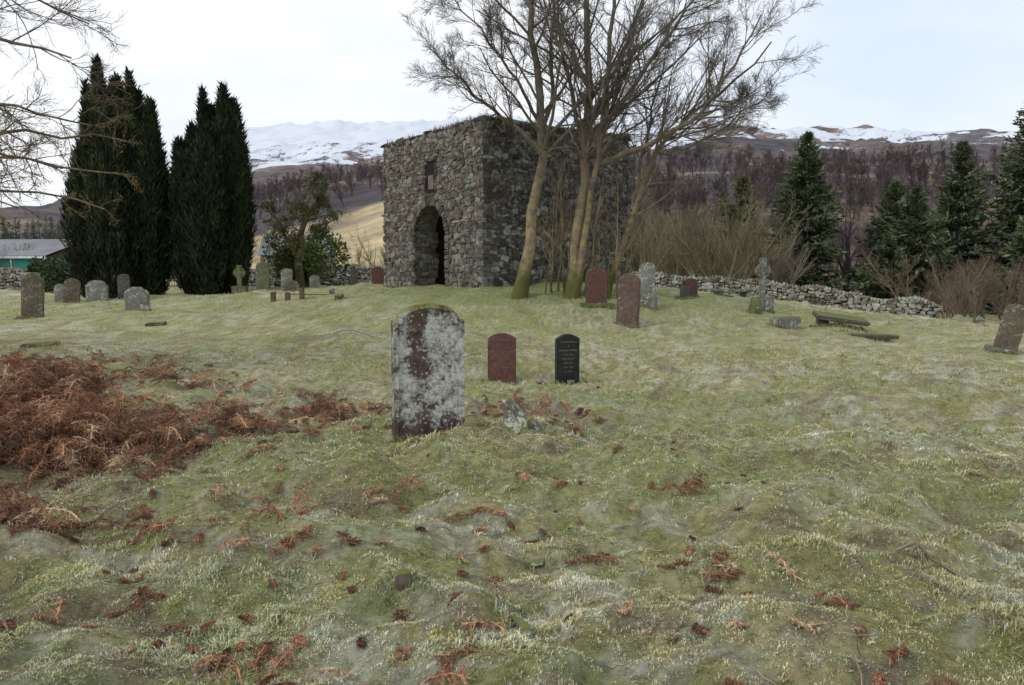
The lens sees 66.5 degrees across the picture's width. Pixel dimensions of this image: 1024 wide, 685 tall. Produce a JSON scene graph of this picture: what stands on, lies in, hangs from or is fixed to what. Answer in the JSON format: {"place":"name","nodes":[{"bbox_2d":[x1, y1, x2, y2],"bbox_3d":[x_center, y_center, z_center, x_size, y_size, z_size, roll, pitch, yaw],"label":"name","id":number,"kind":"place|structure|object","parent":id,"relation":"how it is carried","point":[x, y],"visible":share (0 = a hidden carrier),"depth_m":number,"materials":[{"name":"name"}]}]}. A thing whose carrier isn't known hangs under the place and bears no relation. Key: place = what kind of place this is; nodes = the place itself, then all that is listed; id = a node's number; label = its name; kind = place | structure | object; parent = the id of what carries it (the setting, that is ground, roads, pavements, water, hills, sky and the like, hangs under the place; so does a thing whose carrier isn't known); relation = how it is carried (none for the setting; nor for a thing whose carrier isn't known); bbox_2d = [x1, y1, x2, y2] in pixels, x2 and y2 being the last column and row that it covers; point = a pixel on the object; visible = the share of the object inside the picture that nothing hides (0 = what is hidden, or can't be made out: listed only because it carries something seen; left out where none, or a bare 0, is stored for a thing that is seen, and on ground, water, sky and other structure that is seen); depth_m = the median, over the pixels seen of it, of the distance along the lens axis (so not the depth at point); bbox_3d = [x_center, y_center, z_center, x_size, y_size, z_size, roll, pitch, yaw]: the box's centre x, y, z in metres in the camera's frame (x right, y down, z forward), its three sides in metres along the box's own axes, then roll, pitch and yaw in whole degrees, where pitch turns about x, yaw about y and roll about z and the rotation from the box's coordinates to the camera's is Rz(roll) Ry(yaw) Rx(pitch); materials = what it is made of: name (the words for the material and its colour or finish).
{"place":"outdoors","nodes":[
{"label":"outdoors","id":0,"kind":"place"},
{"bbox_2d":[0,281,1023,684],"bbox_3d":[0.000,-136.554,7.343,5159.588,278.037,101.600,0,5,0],"label":"ground","id":1,"kind":"structure","parent":0,"point":[692,408],"depth_m":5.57,"materials":[{"name":"green plant"}]},
{"bbox_2d":[16,272,44,318],"bbox_3d":[-15.324,-1.356,24.986,0.850,1.798,0.400,2,5,-12],"label":"headstone","id":2,"kind":"object","parent":1,"relation":"on","point":[32,293],"visible":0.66,"depth_m":24.89,"materials":[{"name":"stone"}]},
{"bbox_2d":[21,272,39,278],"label":"headstone","id":3,"kind":"object","parent":1,"relation":"on","point":[23,275],"visible":0.18,"depth_m":27.01,"materials":[{"name":"grey stone"}]},
{"bbox_2d":[0,267,69,289],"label":"drystone wall","id":4,"kind":"structure","parent":1,"relation":"on","point":[10,278],"depth_m":44.16,"materials":[{"name":"grey stone"}]},
{"bbox_2d":[20,341,56,347],"bbox_3d":[-9.597,0.065,15.860,0.650,0.163,0.341,-1,5,-6],"label":"ledger stone","id":5,"kind":"object","parent":1,"relation":"on","point":[41,344],"visible":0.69,"depth_m":15.74,"materials":[{"name":"stone"}]},
{"bbox_2d":[25,254,73,292],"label":"laurel bush","id":6,"kind":"object","parent":1,"relation":"on","point":[52,273],"visible":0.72,"depth_m":41.85,"materials":[{"name":"green plant"}]},
{"bbox_2d":[54,284,63,301],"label":"headstone","id":7,"kind":"object","parent":1,"relation":"on","point":[58,292],"visible":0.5,"depth_m":34.37,"materials":[{"name":"grey stone"}]},
{"bbox_2d":[0,96,142,227],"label":"beech tree","id":8,"kind":"object","parent":1,"relation":"on","point":[19,191],"visible":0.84,"depth_m":12.66,"materials":[{"name":"brown plant"}]},
{"bbox_2d":[63,278,80,302],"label":"headstone","id":9,"kind":"object","parent":1,"relation":"on","point":[72,291],"visible":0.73,"depth_m":32.89,"materials":[{"name":"stone"}]},
{"bbox_2d":[0,0,148,233],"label":"ash tree","id":10,"kind":"object","parent":1,"relation":"on","point":[4,105],"visible":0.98,"depth_m":11.82,"materials":[{"name":"brown plant"}]},
{"bbox_2d":[85,280,108,302],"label":"headstone","id":11,"kind":"object","parent":1,"relation":"on","point":[97,290],"visible":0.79,"depth_m":32.87,"materials":[{"name":"grey stone"}]},
{"bbox_2d":[59,53,175,298],"bbox_3d":[-17.652,-7.394,35.590,4.548,11.171,4.815,3,6,34],"label":"irish yew","id":12,"kind":"object","parent":1,"relation":"on","point":[134,244],"visible":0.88,"depth_m":34.65,"materials":[{"name":"green plant"}]},
{"bbox_2d":[117,274,130,298],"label":"headstone","id":13,"kind":"object","parent":1,"relation":"on","point":[123,283],"visible":0.72,"depth_m":33.34,"materials":[{"name":"stone"}]},
{"bbox_2d":[124,287,150,310],"bbox_3d":[-12.945,-1.347,26.988,0.841,1.156,0.220,-1,5,-6],"label":"headstone","id":14,"kind":"object","parent":1,"relation":"on","point":[136,298],"visible":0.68,"depth_m":26.87,"materials":[{"name":"grey stone"}]},
{"bbox_2d":[144,321,166,325],"bbox_3d":[-9.385,-0.473,20.640,0.550,0.173,0.330,-1,5,-6],"label":"ledger stone","id":15,"kind":"object","parent":1,"relation":"on","point":[159,323],"visible":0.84,"depth_m":20.53,"materials":[{"name":"stone"}]},
{"bbox_2d":[163,242,178,285],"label":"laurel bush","id":16,"kind":"object","parent":1,"relation":"on","point":[173,277],"visible":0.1,"depth_m":47.89,"materials":[{"name":"green plant"}]},
{"bbox_2d":[163,80,259,294],"bbox_3d":[-13.624,-6.908,35.432,3.892,9.961,3.372,4,6,37],"label":"irish yew","id":17,"kind":"object","parent":1,"relation":"on","point":[210,198],"visible":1,"depth_m":34.79,"materials":[{"name":"green plant"}]},
{"bbox_2d":[231,265,247,293],"bbox_3d":[-11.998,-2.698,34.395,0.627,1.414,0.434,-1,5,-6],"label":"celtic cross","id":18,"kind":"object","parent":1,"relation":"on","point":[239,273],"visible":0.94,"depth_m":34.29,"materials":[{"name":"stone"}]},
{"bbox_2d":[255,262,269,289],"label":"headstone","id":19,"kind":"object","parent":1,"relation":"on","point":[262,279],"visible":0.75,"depth_m":32.81,"materials":[{"name":"stone"}]},
{"bbox_2d":[179,263,385,287],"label":"drystone wall","id":20,"kind":"structure","parent":1,"relation":"on","point":[364,275],"depth_m":45.26,"materials":[{"name":"grey stone"}]},
{"bbox_2d":[281,268,292,288],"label":"headstone","id":21,"kind":"object","parent":1,"relation":"on","point":[286,274],"visible":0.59,"depth_m":35.31,"materials":[{"name":"grey stone"}]},
{"bbox_2d":[284,280,299,291],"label":"headstone","id":22,"kind":"object","parent":1,"relation":"on","point":[292,285],"visible":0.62,"depth_m":32.34,"materials":[{"name":"stone"}]},
{"bbox_2d":[257,227,335,267],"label":"stone cottage","id":23,"kind":"structure","parent":1,"relation":"on","point":[260,251],"depth_m":62.43,"materials":[{"name":"grey stone"}]},
{"bbox_2d":[252,167,350,287],"bbox_3d":[-10.675,-5.713,39.682,4.556,6.450,3.213,2,5,19],"label":"old yew tree","id":24,"kind":"object","parent":1,"relation":"on","point":[312,211],"visible":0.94,"depth_m":39.30,"materials":[{"name":"green plant"}]},
{"bbox_2d":[0,347,604,542],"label":"dead bracken","id":25,"kind":"object","parent":1,"relation":"on","point":[91,428],"visible":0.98,"depth_m":6.90,"materials":[{"name":"brown plant"}]},
{"bbox_2d":[270,288,334,301],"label":"grave kerb posts","id":26,"kind":"object","parent":1,"relation":"on","point":[301,294],"visible":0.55,"depth_m":27.44,"materials":[{"name":"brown stone"}]},
{"bbox_2d":[260,227,350,287],"bbox_3d":[-11.258,-4.348,41.326,3.909,3.468,8.917,-3,6,-27],"label":"laurel bush","id":27,"kind":"object","parent":1,"relation":"on","point":[314,261],"visible":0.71,"depth_m":39.41,"materials":[{"name":"green plant"}]},
{"bbox_2d":[309,275,319,288],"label":"headstone","id":28,"kind":"object","parent":1,"relation":"on","point":[314,281],"visible":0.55,"depth_m":36.33,"materials":[{"name":"grey stone"}]},
{"bbox_2d":[334,294,343,298],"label":"rock","id":29,"kind":"object","parent":1,"relation":"on","point":[339,296],"visible":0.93,"depth_m":25.86,"materials":[{"name":"stone"}]},
{"bbox_2d":[350,268,357,285],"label":"headstone","id":30,"kind":"object","parent":1,"relation":"on","point":[353,276],"visible":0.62,"depth_m":37.31,"materials":[{"name":"stone"}]},
{"bbox_2d":[371,267,383,283],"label":"headstone","id":31,"kind":"object","parent":1,"relation":"on","point":[377,275],"visible":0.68,"depth_m":36.30,"materials":[{"name":"red stone"}]},
{"bbox_2d":[395,568,411,591],"bbox_3d":[-0.535,1.172,3.837,0.084,0.115,0.082,-1,5,-11],"label":"rock","id":32,"kind":"object","parent":1,"relation":"on","point":[403,576],"visible":1,"depth_m":3.81,"materials":[{"name":"stone"}]},
{"bbox_2d":[391,302,464,441],"bbox_3d":[-0.742,0.444,6.925,0.641,1.601,0.140,-1,4,-15],"label":"headstone","id":33,"kind":"object","parent":1,"relation":"on","point":[428,367],"visible":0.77,"depth_m":6.85,"materials":[{"name":"stone"}]},
{"bbox_2d":[0,321,997,684],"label":"bracken litter","id":34,"kind":"object","parent":1,"relation":"on","point":[262,651],"visible":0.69,"depth_m":3.86,"materials":[{"name":"brown plant"}]},
{"bbox_2d":[488,333,517,384],"bbox_3d":[-0.160,0.396,12.438,0.560,1.100,0.260,0,5,3],"label":"headstone","id":35,"kind":"object","parent":1,"relation":"on","point":[502,357],"visible":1,"depth_m":12.37,"materials":[{"name":"red stone"}]},
{"bbox_2d":[380,112,635,288],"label":"stone mausoleum","id":36,"kind":"structure","parent":1,"relation":"on","point":[456,202],"depth_m":28.47,"materials":[{"name":"stone"}]},
{"bbox_2d":[9,325,1016,684],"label":"fallen twigs","id":37,"kind":"object","parent":1,"relation":"on","point":[923,551],"visible":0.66,"depth_m":3.95,"materials":[{"name":"brown wood"}]},
{"bbox_2d":[502,397,528,433],"bbox_3d":[0.034,0.663,7.097,0.249,0.344,0.200,0,5,0],"label":"boulder","id":38,"kind":"object","parent":1,"relation":"on","point":[514,417],"visible":0.89,"depth_m":7.03,"materials":[{"name":"grey stone"}]},
{"bbox_2d":[509,615,530,635],"bbox_3d":[0.037,1.278,3.513,0.059,0.057,0.168,-3,6,-31],"label":"rock","id":39,"kind":"object","parent":1,"relation":"on","point":[518,622],"visible":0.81,"depth_m":3.49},
{"bbox_2d":[527,419,542,433],"bbox_3d":[0.190,0.828,7.202,0.194,0.239,0.170,0,5,0],"label":"boulder","id":40,"kind":"object","parent":1,"relation":"on","point":[534,425],"visible":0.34,"depth_m":7.16,"materials":[{"name":"grey stone"}]},
{"bbox_2d":[529,558,544,566],"bbox_3d":[0.136,1.275,4.525,0.120,0.038,0.055,-1,5,-15],"label":"rock","id":41,"kind":"object","parent":1,"relation":"on","point":[538,562],"visible":0.95,"depth_m":4.51,"materials":[{"name":"stone"}]},
{"bbox_2d":[399,0,679,298],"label":"ash tree","id":42,"kind":"object","parent":1,"relation":"on","point":[521,287],"visible":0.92,"depth_m":23.69,"materials":[{"name":"brown plant"}]},
{"bbox_2d":[548,334,579,384],"bbox_3d":[0.859,0.405,12.188,0.560,1.080,0.300,-2,5,-17],"label":"headstone","id":43,"kind":"object","parent":1,"relation":"on","point":[567,352],"visible":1,"depth_m":12.12,"materials":[{"name":"black stone"}]},
{"bbox_2d":[567,380,574,385],"bbox_3d":[0.900,0.648,11.956,0.120,0.130,0.120,0,5,0],"label":"flower pot","id":44,"kind":"object","parent":1,"relation":"on","point":[570,382],"visible":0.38,"depth_m":11.91,"materials":[{"name":"grey stone"}]},
{"bbox_2d":[536,137,651,299],"bbox_3d":[2.507,-3.963,25.368,3.955,5.385,2.702,0,5,0],"label":"sapling thicket","id":45,"kind":"object","parent":1,"relation":"on","point":[561,237],"visible":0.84,"depth_m":25.42,"materials":[{"name":"brown plant"}]},
{"bbox_2d":[580,267,612,308],"bbox_3d":[2.480,-1.512,22.959,0.950,1.396,0.400,-1,5,-6],"label":"headstone","id":46,"kind":"object","parent":1,"relation":"on","point":[596,286],"visible":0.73,"depth_m":22.87,"materials":[{"name":"red stone"}]},
{"bbox_2d":[616,273,640,326],"bbox_3d":[3.122,-0.989,20.963,0.611,1.730,0.160,7,10,31],"label":"headstone","id":47,"kind":"object","parent":1,"relation":"on","point":[628,299],"visible":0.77,"depth_m":20.86,"materials":[{"name":"brown stone"}]},
{"bbox_2d":[468,0,818,298],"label":"ash tree","id":48,"kind":"object","parent":1,"relation":"on","point":[590,132],"visible":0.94,"depth_m":23.77,"materials":[{"name":"brown plant"}]},
{"bbox_2d":[639,262,657,309],"bbox_3d":[4.001,-1.599,23.152,0.620,1.546,0.360,2,5,20],"label":"headstone","id":49,"kind":"object","parent":1,"relation":"on","point":[647,271],"visible":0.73,"depth_m":23.04,"materials":[{"name":"grey stone"}]},
{"bbox_2d":[678,286,690,298],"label":"headstone","id":50,"kind":"object","parent":1,"relation":"on","point":[685,291],"visible":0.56,"depth_m":25.88,"materials":[{"name":"stone"}]},
{"bbox_2d":[683,278,698,296],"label":"headstone","id":51,"kind":"object","parent":1,"relation":"on","point":[692,283],"visible":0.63,"depth_m":27.08,"materials":[{"name":"red stone"}]},
{"bbox_2d":[606,0,823,297],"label":"ash tree","id":52,"kind":"object","parent":1,"relation":"on","point":[658,148],"visible":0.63,"depth_m":24.10,"materials":[{"name":"brown plant"}]},
{"bbox_2d":[710,289,753,298],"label":"tomb slab","id":53,"kind":"structure","parent":1,"relation":"on","point":[744,292],"depth_m":30.62,"materials":[{"name":"grey stone"}]},
{"bbox_2d":[698,174,798,285],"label":"spruce tree","id":54,"kind":"object","parent":1,"relation":"on","point":[741,181],"visible":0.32,"depth_m":64.86,"materials":[{"name":"green plant"}]},
{"bbox_2d":[748,296,761,313],"bbox_3d":[7.655,-1.083,24.589,0.352,0.745,0.390,-2,6,-25],"label":"stone stump","id":55,"kind":"object","parent":1,"relation":"on","point":[755,306],"visible":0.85,"depth_m":24.44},
{"bbox_2d":[750,257,773,311],"bbox_3d":[8.000,-1.826,24.933,0.625,1.770,0.431,-1,5,-14],"label":"celtic cross","id":56,"kind":"object","parent":1,"relation":"on","point":[762,270],"visible":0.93,"depth_m":24.84,"materials":[{"name":"grey stone"}]},
{"bbox_2d":[769,316,800,328],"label":"pedestal block","id":57,"kind":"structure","parent":1,"relation":"on","point":[792,322],"depth_m":21.86,"materials":[{"name":"grey stone"}]},
{"bbox_2d":[632,271,941,318],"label":"drystone wall","id":58,"kind":"structure","parent":1,"relation":"on","point":[828,297],"depth_m":42.12,"materials":[{"name":"grey stone"}]},
{"bbox_2d":[759,130,857,289],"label":"spruce tree","id":59,"kind":"object","parent":1,"relation":"on","point":[811,162],"visible":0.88,"depth_m":68.18,"materials":[{"name":"green plant"}]},
{"bbox_2d":[627,174,1007,317],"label":"hedgerow thicket","id":60,"kind":"object","parent":1,"relation":"on","point":[742,248],"visible":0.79,"depth_m":53.90,"materials":[{"name":"brown plant"}]},
{"bbox_2d":[812,310,870,326],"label":"fallen slab","id":61,"kind":"structure","parent":1,"relation":"on","point":[821,317],"depth_m":22.18,"materials":[{"name":"stone"}]},
{"bbox_2d":[849,333,898,338],"bbox_3d":[9.602,-0.178,20.968,1.362,0.122,0.561,1,6,-3],"label":"ledger stone","id":62,"kind":"object","parent":1,"relation":"on","point":[879,336],"visible":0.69,"depth_m":20.71,"materials":[{"name":"stone"}]},
{"bbox_2d":[847,232,917,298],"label":"spruce tree","id":63,"kind":"object","parent":1,"relation":"on","point":[891,255],"visible":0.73,"depth_m":59.34,"materials":[{"name":"green plant"}]},
{"bbox_2d":[846,180,918,295],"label":"spruce tree","id":64,"kind":"object","parent":1,"relation":"on","point":[891,197],"visible":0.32,"depth_m":71.21,"materials":[{"name":"green plant"}]},
{"bbox_2d":[880,510,892,515],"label":"rock","id":65,"kind":"object","parent":1,"relation":"on","point":[887,512],"visible":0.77,"depth_m":5.10,"materials":[{"name":"grey stone"}]},
{"bbox_2d":[868,185,962,307],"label":"spruce tree","id":66,"kind":"object","parent":1,"relation":"on","point":[914,209],"visible":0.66,"depth_m":60.72,"materials":[{"name":"green plant"}]},
{"bbox_2d":[863,245,1023,321],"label":"bramble thicket","id":67,"kind":"object","parent":1,"relation":"on","point":[948,296],"visible":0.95,"depth_m":43.76,"materials":[{"name":"brown plant"}]},
{"bbox_2d":[952,314,963,319],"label":"rubble stone","id":68,"kind":"object","parent":1,"relation":"on","point":[956,316],"visible":0.54,"depth_m":39.47,"materials":[{"name":"grey stone"}]},
{"bbox_2d":[955,317,967,321],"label":"rubble stone","id":69,"kind":"object","parent":1,"relation":"on","point":[962,319],"visible":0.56,"depth_m":38.44,"materials":[{"name":"grey stone"}]},
{"bbox_2d":[914,141,1013,309],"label":"spruce tree","id":70,"kind":"object","parent":1,"relation":"on","point":[969,243],"visible":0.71,"depth_m":64.43,"materials":[{"name":"green plant"}]},
{"bbox_2d":[976,316,983,320],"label":"rubble stone","id":71,"kind":"object","parent":1,"relation":"on","point":[978,318],"visible":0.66,"depth_m":39.14,"materials":[{"name":"grey stone"}]},
{"bbox_2d":[965,102,1023,310],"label":"spruce tree","id":72,"kind":"object","parent":1,"relation":"on","point":[1012,217],"visible":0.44,"depth_m":64.89,"materials":[{"name":"green plant"}]},
{"bbox_2d":[983,197,1023,314],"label":"spruce tree","id":73,"kind":"object","parent":1,"relation":"on","point":[1014,251],"visible":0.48,"depth_m":59.85,"materials":[{"name":"green plant"}]},
{"bbox_2d":[984,304,1023,354],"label":"headstone","id":74,"kind":"object","parent":1,"relation":"on","point":[1009,335],"visible":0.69,"depth_m":18.95,"materials":[{"name":"stone"}]},
{"bbox_2d":[0,115,1023,311],"bbox_3d":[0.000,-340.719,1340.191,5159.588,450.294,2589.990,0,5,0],"label":"hills","id":75,"kind":"structure","parent":0,"point":[280,149],"depth_m":797.54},
{"bbox_2d":[0,239,71,268],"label":"farm barn","id":76,"kind":"structure","parent":75,"relation":"on","point":[20,258],"depth_m":81.69,"materials":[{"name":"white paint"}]},
{"bbox_2d":[0,165,1013,238],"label":"conifer plantation","id":77,"kind":"object","parent":75,"relation":"on","point":[58,230],"visible":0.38,"depth_m":239.00,"materials":[{"name":"green plant"}]},
{"bbox_2d":[0,191,1022,309],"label":"bare woodland","id":78,"kind":"object","parent":75,"relation":"on","point":[845,262],"visible":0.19,"depth_m":74.04,"materials":[{"name":"brown plant"}]},
{"bbox_2d":[251,135,1022,249],"bbox_3d":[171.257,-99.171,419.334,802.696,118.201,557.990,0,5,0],"label":"distant woodland","id":79,"kind":"object","parent":75,"relation":"on","point":[851,166],"visible":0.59,"depth_m":332.51,"materials":[{"name":"brown plant"}]},
{"bbox_2d":[0,0,1023,207],"label":"sky","id":80,"kind":"structure","parent":0,"point":[892,65],"materials":[{"name":"white"}]}
]}

